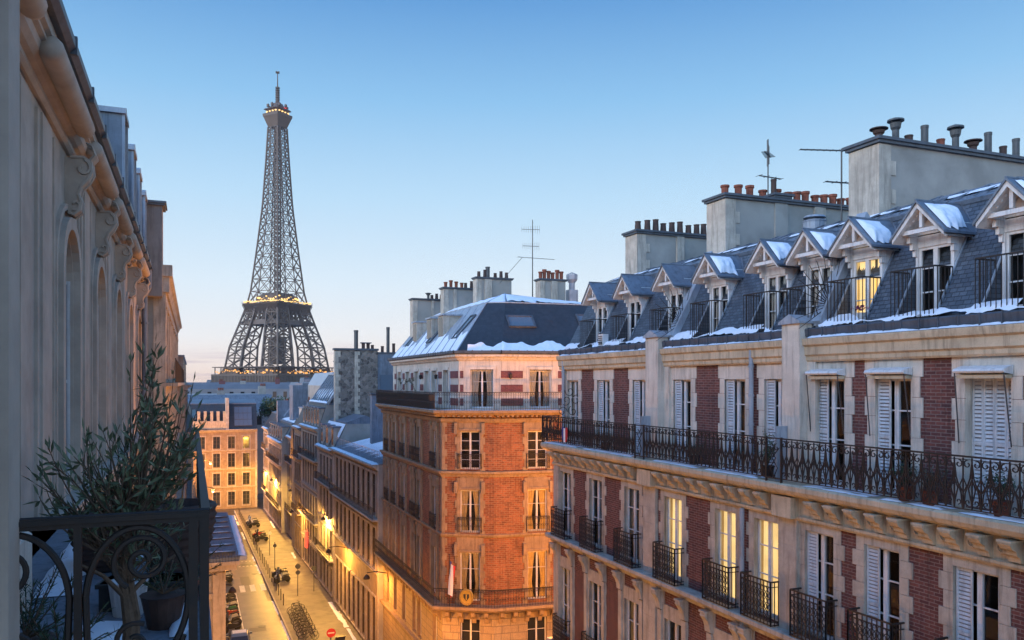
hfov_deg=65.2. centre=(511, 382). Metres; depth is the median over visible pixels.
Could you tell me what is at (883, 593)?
window
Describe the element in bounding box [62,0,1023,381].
sky
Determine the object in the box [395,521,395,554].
window
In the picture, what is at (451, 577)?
flag
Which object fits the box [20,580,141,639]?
potted conifer
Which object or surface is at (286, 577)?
motorbike
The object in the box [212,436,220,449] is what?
window
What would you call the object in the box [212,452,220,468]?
window
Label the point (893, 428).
window
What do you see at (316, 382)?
apartment block
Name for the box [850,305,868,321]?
flower pot
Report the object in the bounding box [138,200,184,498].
stone building
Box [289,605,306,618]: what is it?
bicycle
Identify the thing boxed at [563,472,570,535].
window
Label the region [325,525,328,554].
window
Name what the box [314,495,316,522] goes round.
window
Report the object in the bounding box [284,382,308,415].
gable house
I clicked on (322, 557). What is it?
window
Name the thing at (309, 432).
window
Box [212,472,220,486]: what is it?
window
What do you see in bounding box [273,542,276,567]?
street sign
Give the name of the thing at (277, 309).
lattice tower
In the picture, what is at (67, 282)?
window
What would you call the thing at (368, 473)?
window
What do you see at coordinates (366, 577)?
street lamp
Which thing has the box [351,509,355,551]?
window
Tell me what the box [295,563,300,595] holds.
street sign
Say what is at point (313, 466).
window
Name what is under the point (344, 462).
window
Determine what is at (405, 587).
window
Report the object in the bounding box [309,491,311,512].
window
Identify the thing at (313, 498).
window
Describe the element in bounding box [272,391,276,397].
window
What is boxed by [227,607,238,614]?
motorbike
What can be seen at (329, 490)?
window
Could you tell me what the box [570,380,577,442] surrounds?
window
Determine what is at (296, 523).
window
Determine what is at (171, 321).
window
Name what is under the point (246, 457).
window
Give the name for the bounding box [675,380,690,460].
window
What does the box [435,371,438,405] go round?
window
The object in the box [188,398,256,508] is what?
corner building
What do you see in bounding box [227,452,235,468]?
window
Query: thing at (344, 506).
window
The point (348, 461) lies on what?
window
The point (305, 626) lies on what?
bicycle
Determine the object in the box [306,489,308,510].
window
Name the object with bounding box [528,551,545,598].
window
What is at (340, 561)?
window
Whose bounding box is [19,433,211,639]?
balcony
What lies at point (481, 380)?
window
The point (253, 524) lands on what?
motorbike
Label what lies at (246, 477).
window
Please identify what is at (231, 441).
window
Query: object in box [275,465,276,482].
window
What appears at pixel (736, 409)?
window
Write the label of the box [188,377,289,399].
apartment block
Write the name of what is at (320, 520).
window
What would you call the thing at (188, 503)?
ribbed pot
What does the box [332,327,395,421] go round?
party wall
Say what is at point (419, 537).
window
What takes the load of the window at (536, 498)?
in the corner building at (467, 489)
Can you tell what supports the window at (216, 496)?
in the corner building at (228, 435)
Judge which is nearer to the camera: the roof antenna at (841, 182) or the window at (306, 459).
the roof antenna at (841, 182)
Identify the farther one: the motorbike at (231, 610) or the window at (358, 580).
the motorbike at (231, 610)
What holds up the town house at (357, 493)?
on the ground
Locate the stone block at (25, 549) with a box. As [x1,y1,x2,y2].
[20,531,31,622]
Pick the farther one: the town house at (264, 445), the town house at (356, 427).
the town house at (264, 445)
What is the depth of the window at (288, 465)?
110.34 m
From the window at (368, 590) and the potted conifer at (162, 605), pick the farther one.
the window at (368, 590)
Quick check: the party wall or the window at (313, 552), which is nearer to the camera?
the party wall
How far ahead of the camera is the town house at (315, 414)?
88.83 m
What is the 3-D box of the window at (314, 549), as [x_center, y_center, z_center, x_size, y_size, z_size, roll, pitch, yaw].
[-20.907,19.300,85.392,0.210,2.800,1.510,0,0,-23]
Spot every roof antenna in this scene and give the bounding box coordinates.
[500,220,554,296]
[756,139,783,193]
[800,148,848,220]
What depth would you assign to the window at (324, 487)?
81.38 m
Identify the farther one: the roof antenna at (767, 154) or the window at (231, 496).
the window at (231, 496)
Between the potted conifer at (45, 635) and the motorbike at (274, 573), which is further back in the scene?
the motorbike at (274, 573)
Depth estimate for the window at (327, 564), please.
79.77 m
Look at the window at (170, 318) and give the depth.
36.02 m
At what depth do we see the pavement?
82.21 m
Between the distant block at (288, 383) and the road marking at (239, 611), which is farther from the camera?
the distant block at (288, 383)
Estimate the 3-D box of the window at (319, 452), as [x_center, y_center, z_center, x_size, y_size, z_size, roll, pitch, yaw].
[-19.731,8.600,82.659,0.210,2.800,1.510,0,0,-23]
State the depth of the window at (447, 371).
48.16 m
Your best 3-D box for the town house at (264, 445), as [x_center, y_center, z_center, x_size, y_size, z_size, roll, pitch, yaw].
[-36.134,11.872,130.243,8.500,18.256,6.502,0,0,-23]
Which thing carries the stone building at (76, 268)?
on the ground
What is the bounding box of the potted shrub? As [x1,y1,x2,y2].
[408,377,415,390]
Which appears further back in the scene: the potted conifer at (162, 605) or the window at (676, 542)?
the window at (676, 542)
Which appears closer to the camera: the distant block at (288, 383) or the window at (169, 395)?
the window at (169, 395)
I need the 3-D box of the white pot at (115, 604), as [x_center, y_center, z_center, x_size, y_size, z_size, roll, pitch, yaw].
[-2.730,1.530,5.694,0.270,0.240,0.270,0,0,-22]
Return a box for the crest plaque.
[459,589,473,605]
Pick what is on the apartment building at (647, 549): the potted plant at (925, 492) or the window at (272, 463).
the potted plant at (925, 492)
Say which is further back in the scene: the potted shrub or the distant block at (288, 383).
the distant block at (288, 383)
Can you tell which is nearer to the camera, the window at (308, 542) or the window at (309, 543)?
the window at (309, 543)
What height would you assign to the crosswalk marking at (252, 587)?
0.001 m
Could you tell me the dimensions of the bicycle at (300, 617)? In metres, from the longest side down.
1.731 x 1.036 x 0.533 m
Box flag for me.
[448,554,454,605]
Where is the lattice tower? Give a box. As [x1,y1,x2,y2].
[211,71,333,381]
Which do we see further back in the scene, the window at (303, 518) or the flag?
the window at (303, 518)
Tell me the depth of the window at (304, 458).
91.05 m
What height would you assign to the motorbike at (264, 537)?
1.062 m
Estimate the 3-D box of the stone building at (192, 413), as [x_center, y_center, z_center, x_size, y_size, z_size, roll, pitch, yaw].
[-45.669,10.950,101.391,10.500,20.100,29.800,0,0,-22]
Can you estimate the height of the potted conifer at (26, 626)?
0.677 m
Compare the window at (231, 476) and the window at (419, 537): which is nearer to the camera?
the window at (419, 537)
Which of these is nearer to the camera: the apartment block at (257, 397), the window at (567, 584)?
the window at (567, 584)
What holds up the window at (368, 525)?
in the town house at (357, 493)
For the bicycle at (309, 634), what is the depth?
64.48 m
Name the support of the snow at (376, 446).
on the town house at (276, 492)
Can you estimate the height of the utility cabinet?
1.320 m
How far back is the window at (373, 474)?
61.47 m
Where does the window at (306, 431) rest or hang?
in the town house at (315, 414)
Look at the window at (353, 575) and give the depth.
68.05 m
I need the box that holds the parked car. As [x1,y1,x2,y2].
[226,629,251,639]
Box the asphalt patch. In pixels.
[239,530,272,631]
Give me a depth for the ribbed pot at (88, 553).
6.87 m
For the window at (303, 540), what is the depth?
93.69 m
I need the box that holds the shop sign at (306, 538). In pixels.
[305,530,307,547]
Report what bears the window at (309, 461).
in the town house at (315, 414)
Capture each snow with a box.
[33,541,188,639]
[209,515,245,555]
[232,629,245,633]
[233,515,355,639]
[262,389,382,464]
[376,294,580,409]
[546,180,1023,523]
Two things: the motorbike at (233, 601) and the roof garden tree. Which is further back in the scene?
the roof garden tree
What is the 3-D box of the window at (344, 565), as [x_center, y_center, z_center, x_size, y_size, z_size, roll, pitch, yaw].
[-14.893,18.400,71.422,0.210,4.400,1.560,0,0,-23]
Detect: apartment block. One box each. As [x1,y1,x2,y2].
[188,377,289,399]
[188,384,273,493]
[300,377,311,382]
[308,372,333,399]
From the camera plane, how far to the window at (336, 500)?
75.14 m
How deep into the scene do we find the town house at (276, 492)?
115.62 m
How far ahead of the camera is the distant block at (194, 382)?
556.55 m
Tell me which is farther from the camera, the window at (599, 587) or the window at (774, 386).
the window at (599, 587)
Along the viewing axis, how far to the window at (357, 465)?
66.84 m
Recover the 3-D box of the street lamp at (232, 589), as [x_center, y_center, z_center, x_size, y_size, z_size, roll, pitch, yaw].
[-17.603,16.589,48.964,1.389,8.563,0.480,0,0,-22]
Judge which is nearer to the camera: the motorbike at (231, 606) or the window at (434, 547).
the window at (434, 547)
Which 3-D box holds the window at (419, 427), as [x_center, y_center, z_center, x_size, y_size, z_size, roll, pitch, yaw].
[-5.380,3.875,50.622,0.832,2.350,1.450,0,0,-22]
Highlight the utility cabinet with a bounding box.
[334,634,345,639]
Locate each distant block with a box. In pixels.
[186,382,202,383]
[202,382,290,385]
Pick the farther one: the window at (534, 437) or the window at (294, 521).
the window at (294, 521)
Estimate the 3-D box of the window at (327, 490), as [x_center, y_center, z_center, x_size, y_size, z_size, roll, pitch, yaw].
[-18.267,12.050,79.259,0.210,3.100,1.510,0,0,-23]
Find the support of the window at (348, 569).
in the town house at (357, 493)
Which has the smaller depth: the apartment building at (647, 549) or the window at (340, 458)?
the apartment building at (647, 549)
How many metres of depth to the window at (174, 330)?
46.44 m
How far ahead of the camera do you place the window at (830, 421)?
17.80 m
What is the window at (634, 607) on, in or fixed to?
in the apartment building at (647, 549)
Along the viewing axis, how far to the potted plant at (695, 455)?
21.72 m
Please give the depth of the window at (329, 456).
77.90 m
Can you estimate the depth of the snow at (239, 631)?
62.75 m
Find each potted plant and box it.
[597,429,610,449]
[685,441,703,463]
[754,429,774,476]
[889,454,916,500]
[901,463,948,505]
[975,466,1022,516]
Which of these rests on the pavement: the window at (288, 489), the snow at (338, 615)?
the snow at (338, 615)
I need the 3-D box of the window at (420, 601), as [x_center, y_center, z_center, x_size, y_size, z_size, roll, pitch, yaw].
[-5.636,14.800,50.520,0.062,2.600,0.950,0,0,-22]
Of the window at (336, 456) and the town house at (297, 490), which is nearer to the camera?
the window at (336, 456)
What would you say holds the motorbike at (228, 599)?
on the road at (257, 608)
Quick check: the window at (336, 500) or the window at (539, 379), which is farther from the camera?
the window at (336, 500)
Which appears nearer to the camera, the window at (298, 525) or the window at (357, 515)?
the window at (357, 515)
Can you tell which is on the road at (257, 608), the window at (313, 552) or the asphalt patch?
the asphalt patch
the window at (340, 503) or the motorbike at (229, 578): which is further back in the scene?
the motorbike at (229, 578)
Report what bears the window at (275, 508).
in the town house at (276, 492)
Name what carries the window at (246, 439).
in the corner building at (228, 435)
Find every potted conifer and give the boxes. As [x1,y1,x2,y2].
[20,550,82,639]
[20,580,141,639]
[117,525,223,630]
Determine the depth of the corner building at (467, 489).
46.58 m
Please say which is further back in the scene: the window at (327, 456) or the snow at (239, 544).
the window at (327, 456)
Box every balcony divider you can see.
[641,416,650,457]
[775,426,787,480]
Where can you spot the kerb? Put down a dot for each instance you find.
(278, 609)
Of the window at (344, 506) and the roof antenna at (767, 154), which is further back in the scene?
the window at (344, 506)
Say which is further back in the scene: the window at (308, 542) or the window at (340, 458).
the window at (308, 542)
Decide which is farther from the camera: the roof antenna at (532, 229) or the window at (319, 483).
the window at (319, 483)
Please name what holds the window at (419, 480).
in the corner building at (467, 489)
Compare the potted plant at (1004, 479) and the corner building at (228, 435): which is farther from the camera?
the corner building at (228, 435)
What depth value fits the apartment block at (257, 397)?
151.16 m
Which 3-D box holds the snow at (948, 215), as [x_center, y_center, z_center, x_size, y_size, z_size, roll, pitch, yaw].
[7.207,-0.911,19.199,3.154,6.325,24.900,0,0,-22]
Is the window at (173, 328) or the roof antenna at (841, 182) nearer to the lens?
the roof antenna at (841, 182)
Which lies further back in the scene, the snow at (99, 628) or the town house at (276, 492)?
the town house at (276, 492)
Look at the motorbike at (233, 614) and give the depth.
69.97 m
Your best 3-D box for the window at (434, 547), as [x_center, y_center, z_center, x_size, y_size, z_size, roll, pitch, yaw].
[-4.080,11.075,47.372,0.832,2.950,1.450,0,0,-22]
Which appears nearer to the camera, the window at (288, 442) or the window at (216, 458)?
the window at (288, 442)
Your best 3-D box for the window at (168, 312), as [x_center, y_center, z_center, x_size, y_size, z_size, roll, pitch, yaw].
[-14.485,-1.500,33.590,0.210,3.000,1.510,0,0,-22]
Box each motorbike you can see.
[226,574,232,581]
[226,593,235,597]
[226,595,236,602]
[226,596,237,607]
[226,608,238,620]
[226,612,241,624]
[226,620,240,633]
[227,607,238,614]
[228,603,237,609]
[248,520,259,527]
[254,529,266,538]
[255,534,268,541]
[272,568,287,577]
[274,567,287,579]
[274,570,290,583]
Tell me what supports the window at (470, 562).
in the corner building at (467, 489)
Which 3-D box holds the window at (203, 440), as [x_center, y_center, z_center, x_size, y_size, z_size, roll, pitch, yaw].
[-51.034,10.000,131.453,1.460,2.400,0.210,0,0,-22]
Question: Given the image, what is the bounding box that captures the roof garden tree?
[258,395,282,422]
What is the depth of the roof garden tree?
140.12 m
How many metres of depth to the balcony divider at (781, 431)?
18.26 m
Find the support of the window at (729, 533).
in the apartment building at (647, 549)
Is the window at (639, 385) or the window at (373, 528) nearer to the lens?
the window at (639, 385)
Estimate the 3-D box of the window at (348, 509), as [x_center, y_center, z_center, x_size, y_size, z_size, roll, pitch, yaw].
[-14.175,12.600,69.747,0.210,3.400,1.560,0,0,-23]
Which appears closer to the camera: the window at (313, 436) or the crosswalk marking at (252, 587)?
the crosswalk marking at (252, 587)
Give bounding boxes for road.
[216,499,263,511]
[217,511,287,639]
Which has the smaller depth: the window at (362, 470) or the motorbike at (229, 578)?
the window at (362, 470)
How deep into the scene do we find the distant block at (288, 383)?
471.98 m
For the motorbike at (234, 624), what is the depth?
67.26 m
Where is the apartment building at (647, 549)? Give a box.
[541,117,1023,639]
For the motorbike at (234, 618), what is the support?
on the road at (257, 608)
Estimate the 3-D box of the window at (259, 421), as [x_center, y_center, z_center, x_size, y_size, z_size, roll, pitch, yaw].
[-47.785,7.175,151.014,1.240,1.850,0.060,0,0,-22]
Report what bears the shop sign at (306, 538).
attached to the town house at (315, 414)
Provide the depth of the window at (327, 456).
79.77 m
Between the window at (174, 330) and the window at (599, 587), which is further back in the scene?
the window at (174, 330)
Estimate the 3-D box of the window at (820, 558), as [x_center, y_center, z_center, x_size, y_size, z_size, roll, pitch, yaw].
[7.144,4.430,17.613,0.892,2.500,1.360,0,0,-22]
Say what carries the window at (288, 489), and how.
in the town house at (289, 461)
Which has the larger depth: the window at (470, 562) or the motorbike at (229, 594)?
the motorbike at (229, 594)
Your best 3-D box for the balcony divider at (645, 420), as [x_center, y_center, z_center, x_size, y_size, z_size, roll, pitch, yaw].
[4.030,1.625,23.799,0.440,1.250,0.030,0,0,-22]
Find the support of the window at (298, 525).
in the town house at (297, 490)
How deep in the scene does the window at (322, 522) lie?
81.38 m
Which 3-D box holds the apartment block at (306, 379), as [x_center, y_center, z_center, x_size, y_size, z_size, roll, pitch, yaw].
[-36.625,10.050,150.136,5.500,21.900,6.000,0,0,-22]
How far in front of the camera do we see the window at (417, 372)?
55.60 m
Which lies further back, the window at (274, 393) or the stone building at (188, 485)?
the window at (274, 393)
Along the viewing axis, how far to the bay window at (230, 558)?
31.15 m
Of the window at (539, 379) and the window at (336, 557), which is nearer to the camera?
the window at (539, 379)
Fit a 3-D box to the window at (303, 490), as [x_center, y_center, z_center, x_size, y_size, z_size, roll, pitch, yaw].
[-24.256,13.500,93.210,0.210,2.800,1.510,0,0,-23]
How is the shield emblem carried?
attached to the apartment building at (647, 549)
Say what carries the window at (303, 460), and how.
in the town house at (315, 414)
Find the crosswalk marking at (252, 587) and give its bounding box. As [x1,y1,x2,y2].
[239,584,265,591]
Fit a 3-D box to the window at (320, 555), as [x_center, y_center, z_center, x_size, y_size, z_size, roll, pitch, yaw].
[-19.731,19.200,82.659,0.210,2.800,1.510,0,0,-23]
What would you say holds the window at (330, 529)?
in the town house at (356, 427)
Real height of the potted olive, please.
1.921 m
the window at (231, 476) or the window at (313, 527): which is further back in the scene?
the window at (231, 476)
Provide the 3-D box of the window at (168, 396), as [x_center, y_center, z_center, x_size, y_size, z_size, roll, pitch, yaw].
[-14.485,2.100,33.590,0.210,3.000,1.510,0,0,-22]
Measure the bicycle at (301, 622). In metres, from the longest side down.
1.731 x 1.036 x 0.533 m
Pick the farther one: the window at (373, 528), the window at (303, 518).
the window at (303, 518)
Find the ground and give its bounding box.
[224,493,291,539]
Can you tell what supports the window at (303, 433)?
in the town house at (315, 414)
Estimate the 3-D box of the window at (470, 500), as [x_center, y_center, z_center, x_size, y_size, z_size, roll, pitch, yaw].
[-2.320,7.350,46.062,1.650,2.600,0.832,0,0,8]
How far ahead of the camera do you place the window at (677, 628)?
23.13 m
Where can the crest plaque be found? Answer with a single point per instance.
(466, 597)
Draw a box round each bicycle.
[288,603,306,615]
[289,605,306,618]
[290,608,308,620]
[293,613,311,626]
[293,616,312,629]
[295,619,314,632]
[296,621,315,636]
[297,624,317,638]
[298,627,318,639]
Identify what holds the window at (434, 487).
in the corner building at (467, 489)
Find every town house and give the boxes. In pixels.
[261,399,285,513]
[265,385,307,532]
[284,397,309,547]
[290,407,302,556]
[297,361,333,579]
[314,414,369,601]
[328,393,382,639]
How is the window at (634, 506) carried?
in the apartment building at (647, 549)
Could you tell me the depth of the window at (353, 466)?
68.05 m
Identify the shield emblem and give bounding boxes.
[562,427,567,441]
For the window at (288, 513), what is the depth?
110.35 m
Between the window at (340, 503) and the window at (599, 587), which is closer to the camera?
the window at (599, 587)
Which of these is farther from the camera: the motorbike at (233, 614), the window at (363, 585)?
the motorbike at (233, 614)
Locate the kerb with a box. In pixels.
[234,510,292,639]
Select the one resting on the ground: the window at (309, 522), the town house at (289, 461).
the town house at (289, 461)
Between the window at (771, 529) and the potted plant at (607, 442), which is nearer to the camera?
the window at (771, 529)
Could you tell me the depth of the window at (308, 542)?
90.59 m
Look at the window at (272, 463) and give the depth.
120.45 m
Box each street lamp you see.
[226,584,235,592]
[326,546,347,552]
[363,571,388,581]
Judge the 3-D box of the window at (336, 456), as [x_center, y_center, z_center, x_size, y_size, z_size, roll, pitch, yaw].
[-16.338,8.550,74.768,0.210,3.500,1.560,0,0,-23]
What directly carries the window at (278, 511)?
in the town house at (276, 492)
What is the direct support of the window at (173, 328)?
in the stone building at (164, 323)
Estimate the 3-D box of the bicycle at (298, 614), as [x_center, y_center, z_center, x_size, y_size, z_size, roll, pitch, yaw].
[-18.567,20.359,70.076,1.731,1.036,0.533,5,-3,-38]
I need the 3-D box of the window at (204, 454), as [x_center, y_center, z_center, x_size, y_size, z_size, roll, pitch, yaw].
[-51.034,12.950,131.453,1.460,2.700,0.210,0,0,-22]
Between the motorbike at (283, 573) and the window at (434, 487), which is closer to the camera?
the window at (434, 487)
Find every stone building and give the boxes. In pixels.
[0,0,152,639]
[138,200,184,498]
[178,355,191,497]
[188,403,195,497]
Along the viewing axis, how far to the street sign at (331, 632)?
59.79 m
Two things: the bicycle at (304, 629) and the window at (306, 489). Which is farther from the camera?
the window at (306, 489)
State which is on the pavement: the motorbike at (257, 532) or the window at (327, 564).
the motorbike at (257, 532)
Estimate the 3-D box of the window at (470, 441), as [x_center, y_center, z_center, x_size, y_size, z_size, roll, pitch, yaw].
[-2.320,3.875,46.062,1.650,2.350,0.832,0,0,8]
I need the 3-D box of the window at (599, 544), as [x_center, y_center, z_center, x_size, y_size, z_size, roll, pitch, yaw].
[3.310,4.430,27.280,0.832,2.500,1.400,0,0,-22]
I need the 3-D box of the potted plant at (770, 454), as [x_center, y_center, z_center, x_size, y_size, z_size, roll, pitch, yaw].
[6.113,1.641,19.041,0.565,1.228,0.623,0,0,-22]
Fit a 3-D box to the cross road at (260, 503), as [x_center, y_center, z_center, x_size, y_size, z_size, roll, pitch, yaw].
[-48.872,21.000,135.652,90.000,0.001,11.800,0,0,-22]
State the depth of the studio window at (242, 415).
134.93 m
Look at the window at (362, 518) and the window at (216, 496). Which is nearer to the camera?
the window at (362, 518)
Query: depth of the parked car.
62.14 m
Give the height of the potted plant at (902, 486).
0.915 m
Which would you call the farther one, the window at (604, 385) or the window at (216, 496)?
the window at (216, 496)
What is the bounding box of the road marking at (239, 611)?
[226,593,243,636]
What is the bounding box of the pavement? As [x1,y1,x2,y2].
[235,509,362,639]
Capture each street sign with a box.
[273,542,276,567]
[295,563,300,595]
[326,628,335,639]
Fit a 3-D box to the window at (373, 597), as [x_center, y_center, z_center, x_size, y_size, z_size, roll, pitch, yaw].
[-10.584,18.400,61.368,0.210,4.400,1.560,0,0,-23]
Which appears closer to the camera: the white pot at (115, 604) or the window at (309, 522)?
the white pot at (115, 604)
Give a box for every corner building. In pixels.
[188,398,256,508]
[374,267,587,639]
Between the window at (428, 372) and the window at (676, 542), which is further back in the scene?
the window at (428, 372)
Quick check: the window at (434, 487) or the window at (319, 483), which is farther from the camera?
the window at (319, 483)
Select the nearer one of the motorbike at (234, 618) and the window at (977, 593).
the window at (977, 593)
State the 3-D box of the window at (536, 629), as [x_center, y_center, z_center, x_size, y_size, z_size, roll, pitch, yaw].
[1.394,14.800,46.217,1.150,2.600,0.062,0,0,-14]
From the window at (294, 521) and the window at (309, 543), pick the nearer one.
the window at (309, 543)
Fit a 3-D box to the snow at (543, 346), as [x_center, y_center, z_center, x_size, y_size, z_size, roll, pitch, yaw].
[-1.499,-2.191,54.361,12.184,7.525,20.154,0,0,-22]
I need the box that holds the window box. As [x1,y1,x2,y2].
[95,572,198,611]
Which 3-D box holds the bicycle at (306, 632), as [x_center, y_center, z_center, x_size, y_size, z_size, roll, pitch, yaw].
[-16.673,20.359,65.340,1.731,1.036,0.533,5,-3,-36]
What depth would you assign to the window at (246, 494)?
134.17 m
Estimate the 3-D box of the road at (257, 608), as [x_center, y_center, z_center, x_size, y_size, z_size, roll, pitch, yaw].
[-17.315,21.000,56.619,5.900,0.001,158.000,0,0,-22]
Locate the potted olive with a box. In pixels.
[21,334,211,639]
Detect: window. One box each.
[66,281,69,476]
[167,309,169,381]
[167,396,169,449]
[169,316,171,381]
[169,395,170,455]
[171,321,172,381]
[172,325,174,381]
[172,393,174,439]
[174,330,175,380]
[200,436,205,450]
[202,453,205,468]
[209,512,246,639]
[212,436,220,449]
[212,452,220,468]
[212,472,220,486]
[212,491,220,506]
[227,435,235,449]
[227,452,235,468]
[227,472,235,486]
[227,490,235,505]
[234,406,251,425]
[242,435,250,448]
[242,451,250,467]
[242,471,250,485]
[242,490,250,505]
[257,415,261,424]
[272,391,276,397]
[272,463,273,480]
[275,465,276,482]
[275,508,276,523]
[278,511,279,527]
[288,442,289,460]
[288,465,289,485]
[288,489,289,508]
[288,513,289,532]
[294,521,296,549]
[296,523,298,551]
[298,525,300,555]
[302,429,304,452]
[302,457,304,482]
[302,486,304,506]
[302,515,304,533]
[302,535,304,560]
[304,458,306,483]
[306,431,308,449]
[306,459,308,485]
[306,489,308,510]
[306,542,308,567]
[309,432,311,451]
[309,461,311,487]
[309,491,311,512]
[309,522,311,541]
[309,543,311,570]
[311,433,314,458]
[311,462,314,489]
[311,493,314,519]
[311,525,314,545]
[311,546,314,573]
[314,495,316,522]
[314,549,316,577]
[319,452,321,479]
[319,483,321,514]
[319,519,321,547]
[319,553,321,582]
[322,485,325,517]
[322,522,325,551]
[322,557,325,587]
[325,454,328,483]
[325,488,328,520]
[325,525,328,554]
[325,561,328,591]
[329,456,332,485]
[329,490,332,523]
[329,528,332,558]
[329,564,332,596]
[335,454,338,493]
[335,498,338,536]
[335,554,338,604]
[338,456,342,495]
[338,501,342,539]
[338,558,342,609]
[342,458,346,498]
[342,503,346,543]
[342,562,346,614]
[346,460,350,500]
[346,506,350,547]
[346,566,350,620]
[351,462,355,504]
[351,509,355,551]
[351,571,355,626]
[355,463,360,506]
[355,512,360,556]
[355,576,360,632]
[360,466,365,510]
[360,516,364,560]
[360,581,365,639]
[365,468,370,514]
[365,519,370,565]
[365,586,370,639]
[370,470,375,517]
[370,523,375,570]
[370,591,375,639]
[395,470,395,502]
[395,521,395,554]
[405,587,405,618]
[417,372,419,390]
[419,427,419,459]
[419,480,419,516]
[419,537,419,575]
[420,601,420,634]
[428,372,430,391]
[434,487,435,526]
[434,547,435,591]
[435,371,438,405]
[447,371,450,406]
[461,432,479,468]
[461,490,479,531]
[461,553,479,600]
[461,619,479,639]
[471,370,492,407]
[528,431,545,468]
[528,489,545,530]
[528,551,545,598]
[528,617,545,639]
[530,370,549,407]
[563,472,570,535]
[563,568,569,634]
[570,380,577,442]
[592,479,601,547]
[592,582,600,639]
[599,380,609,443]
[628,487,639,562]
[628,600,637,639]
[634,380,644,452]
[668,497,681,579]
[668,620,680,639]
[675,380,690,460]
[719,509,735,601]
[727,379,745,468]
[758,519,778,618]
[767,379,781,473]
[807,530,833,639]
[819,379,843,483]
[867,545,899,639]
[878,379,911,492]
[956,566,998,639]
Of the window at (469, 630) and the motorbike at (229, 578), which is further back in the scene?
the motorbike at (229, 578)
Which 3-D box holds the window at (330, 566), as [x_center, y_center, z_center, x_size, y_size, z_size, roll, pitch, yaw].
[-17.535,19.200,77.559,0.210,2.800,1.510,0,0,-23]
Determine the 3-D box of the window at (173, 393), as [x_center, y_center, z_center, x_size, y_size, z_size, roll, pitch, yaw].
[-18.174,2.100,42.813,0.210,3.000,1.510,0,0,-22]
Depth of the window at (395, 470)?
56.81 m
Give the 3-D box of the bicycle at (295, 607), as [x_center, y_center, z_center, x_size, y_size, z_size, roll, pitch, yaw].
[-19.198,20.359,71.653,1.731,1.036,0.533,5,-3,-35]
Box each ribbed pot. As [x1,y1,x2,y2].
[67,510,132,572]
[144,498,216,572]
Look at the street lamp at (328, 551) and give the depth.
69.55 m
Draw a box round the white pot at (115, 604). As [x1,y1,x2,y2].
[108,579,148,617]
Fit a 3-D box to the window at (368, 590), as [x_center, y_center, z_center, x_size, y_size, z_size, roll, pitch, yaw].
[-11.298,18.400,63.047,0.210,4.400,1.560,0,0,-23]

